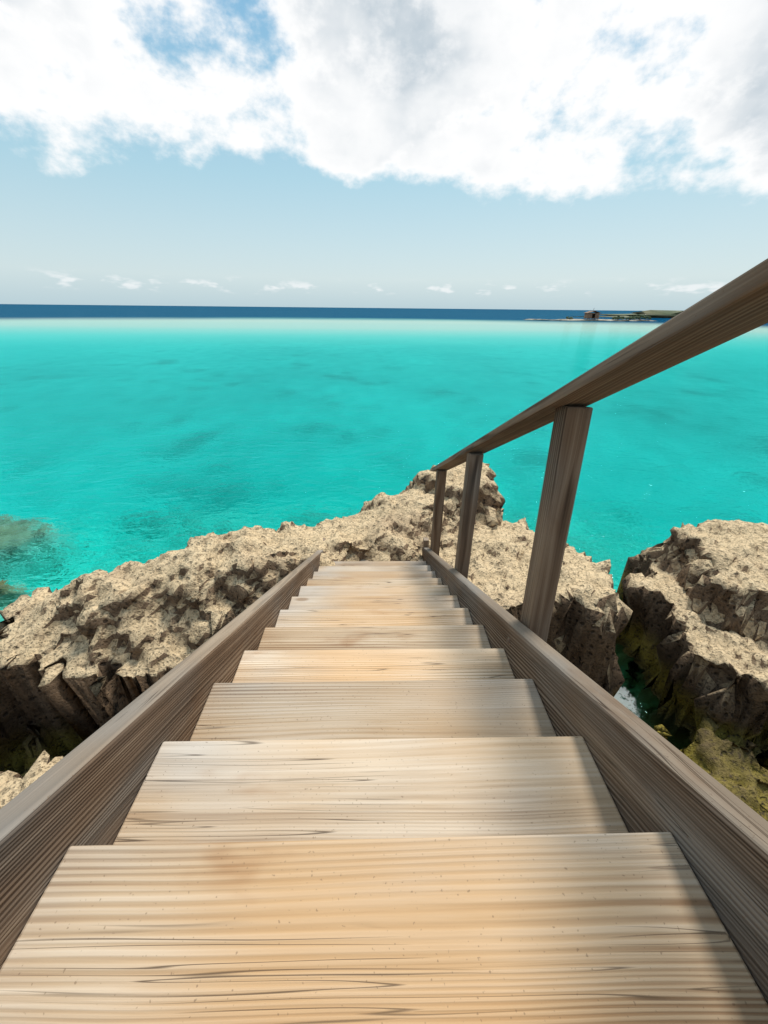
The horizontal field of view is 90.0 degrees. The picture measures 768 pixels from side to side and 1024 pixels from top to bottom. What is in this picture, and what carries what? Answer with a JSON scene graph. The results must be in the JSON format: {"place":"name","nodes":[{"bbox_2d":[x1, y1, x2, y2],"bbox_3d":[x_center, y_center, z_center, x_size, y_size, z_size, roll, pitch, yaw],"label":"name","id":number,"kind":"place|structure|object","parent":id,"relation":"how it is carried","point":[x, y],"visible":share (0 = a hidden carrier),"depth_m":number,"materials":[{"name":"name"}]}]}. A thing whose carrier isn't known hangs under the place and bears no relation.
{"place":"outdoors","nodes":[
{"label":"outdoors","id":0,"kind":"place"},
{"bbox_2d":[0,304,767,771],"bbox_3d":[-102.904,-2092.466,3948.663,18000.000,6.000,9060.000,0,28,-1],"label":"sea","id":1,"kind":"structure","parent":0,"point":[142,434],"depth_m":15.90,"materials":[{"name":"liquid"}]},
{"bbox_2d":[550,319,634,320],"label":"islet","id":2,"kind":"object","parent":1,"relation":"in","point":[588,320],"visible":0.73,"depth_m":171.87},
{"bbox_2d":[584,310,599,319],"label":"hut","id":3,"kind":"object","parent":2,"relation":"on","point":[589,315],"visible":0.84,"depth_m":171.81,"materials":[{"name":"brown wood"}]},
{"bbox_2d":[612,315,624,319],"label":"scrub","id":4,"kind":"object","parent":2,"relation":"on","point":[618,317],"visible":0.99,"depth_m":173.66,"materials":[{"name":"green plant"}]},
{"bbox_2d":[630,314,650,319],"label":"scrub","id":5,"kind":"object","parent":2,"relation":"on","point":[639,317],"visible":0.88,"depth_m":177.68,"materials":[{"name":"green plant"}]},
{"bbox_2d":[0,456,767,820],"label":"rocks","id":6,"kind":"object","parent":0,"point":[682,622],"visible":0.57,"depth_m":4.00,"materials":[{"name":"beige stone"}]},
{"bbox_2d":[0,550,322,968],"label":"stringer","id":7,"kind":"object","parent":6,"relation":"on","point":[84,792],"visible":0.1,"depth_m":0.80,"materials":[{"name":"brown wood"}]},
{"bbox_2d":[113,736,628,844],"bbox_3d":[-0.020,0.682,0.875,1.096,0.043,0.310,0,28,-1],"label":"tread","id":8,"kind":"object","parent":7,"relation":"attached to","point":[248,791],"visible":0.56,"depth_m":0.89,"materials":[{"name":"brown wood"}]},
{"bbox_2d":[190,679,556,740],"bbox_3d":[-0.028,0.670,1.193,1.096,0.043,0.310,0,28,-2],"label":"tread","id":9,"kind":"object","parent":7,"relation":"attached to","point":[482,708],"visible":0.56,"depth_m":1.22,"materials":[{"name":"brown wood"}]},
{"bbox_2d":[232,648,514,682],"bbox_3d":[-0.035,0.668,1.492,1.096,0.042,0.310,0,28,-1],"label":"tread","id":10,"kind":"object","parent":7,"relation":"attached to","point":[352,665],"visible":0.47,"depth_m":1.54,"materials":[{"name":"brown wood"}]},
{"bbox_2d":[257,625,490,650],"bbox_3d":[-0.043,0.662,1.800,1.096,0.043,0.310,0,28,-1],"label":"tread","id":11,"kind":"object","parent":7,"relation":"attached to","point":[386,637],"visible":0.47,"depth_m":1.86,"materials":[{"name":"brown wood"}]},
{"bbox_2d":[275,608,472,626],"bbox_3d":[-0.050,0.654,2.111,1.096,0.042,0.310,0,28,-1],"label":"tread","id":12,"kind":"object","parent":7,"relation":"attached to","point":[369,617],"visible":0.45,"depth_m":2.17,"materials":[{"name":"brown wood"}]},
{"bbox_2d":[288,596,459,609],"bbox_3d":[-0.058,0.647,2.420,1.096,0.042,0.310,0,28,-1],"label":"tread","id":13,"kind":"object","parent":7,"relation":"attached to","point":[359,602],"visible":0.45,"depth_m":2.49,"materials":[{"name":"brown wood"}]},
{"bbox_2d":[312,571,435,578],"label":"tread","id":14,"kind":"object","parent":7,"relation":"attached to","point":[373,574],"visible":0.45,"depth_m":3.42,"materials":[{"name":"brown wood"}]},
{"bbox_2d":[298,585,450,596],"bbox_3d":[-0.066,0.638,2.733,1.096,0.042,0.310,0,28,-2],"label":"tread","id":15,"kind":"object","parent":7,"relation":"attached to","point":[392,590],"visible":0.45,"depth_m":2.80,"materials":[{"name":"brown wood"}]},
{"bbox_2d":[306,578,442,585],"bbox_3d":[-0.073,0.635,3.034,1.096,0.042,0.310,0,28,-1],"label":"tread","id":16,"kind":"object","parent":7,"relation":"attached to","point":[374,582],"visible":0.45,"depth_m":3.12,"materials":[{"name":"brown wood"}]},
{"bbox_2d":[318,565,430,571],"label":"tread","id":17,"kind":"object","parent":7,"relation":"attached to","point":[373,568],"visible":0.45,"depth_m":3.74,"materials":[{"name":"brown wood"}]},
{"bbox_2d":[334,561,426,565],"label":"tread","id":18,"kind":"object","parent":7,"relation":"attached to","point":[369,563],"visible":0.24,"depth_m":4.05,"materials":[{"name":"brown wood"}]},
{"bbox_2d":[0,832,767,1023],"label":"tread","id":19,"kind":"object","parent":7,"relation":"attached to","point":[616,928],"visible":1,"depth_m":0.59,"materials":[{"name":"brown wood"}]},
{"bbox_2d":[422,547,767,1003],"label":"stringer","id":20,"kind":"object","parent":6,"relation":"on","point":[654,780],"visible":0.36,"depth_m":0.77,"materials":[{"name":"brown wood"}]},
{"bbox_2d":[423,537,428,547],"bbox_3d":[0.474,0.489,4.439,0.060,0.420,0.070,0,28,-1],"label":"stub","id":21,"kind":"object","parent":20,"relation":"attached to","point":[425,541],"visible":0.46,"depth_m":4.34,"materials":[{"name":"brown wood"}]},
{"bbox_2d":[430,470,446,555],"bbox_3d":[0.562,0.183,4.100,0.090,1.360,0.090,0,28,-1],"label":"post","id":22,"kind":"object","parent":20,"relation":"attached to","point":[439,494],"visible":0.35,"depth_m":3.95,"materials":[{"name":"brown wood"}]},
{"bbox_2d":[432,258,767,471],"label":"hand rail","id":23,"kind":"object","parent":22,"relation":"attached to","point":[734,308],"visible":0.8,"depth_m":0.86,"materials":[{"name":"brown wood"}]},
{"bbox_2d":[454,452,483,578],"bbox_3d":[0.593,0.210,2.818,0.090,1.345,0.090,0,27,-1],"label":"post","id":24,"kind":"object","parent":20,"relation":"on","point":[473,471],"visible":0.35,"depth_m":2.66,"materials":[{"name":"brown wood"}]},
{"bbox_2d":[520,406,592,641],"bbox_3d":[0.640,0.236,1.536,0.090,1.275,0.090,1,19,-2],"label":"post","id":25,"kind":"object","parent":20,"relation":"on","point":[569,434],"visible":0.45,"depth_m":1.42,"materials":[{"name":"brown wood"}]},
{"bbox_2d":[0,0,767,310],"label":"sky","id":26,"kind":"structure","parent":0,"point":[429,154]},
{"bbox_2d":[568,310,682,317],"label":"land","id":27,"kind":"structure","parent":0,"point":[662,313],"depth_m":265.89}
]}

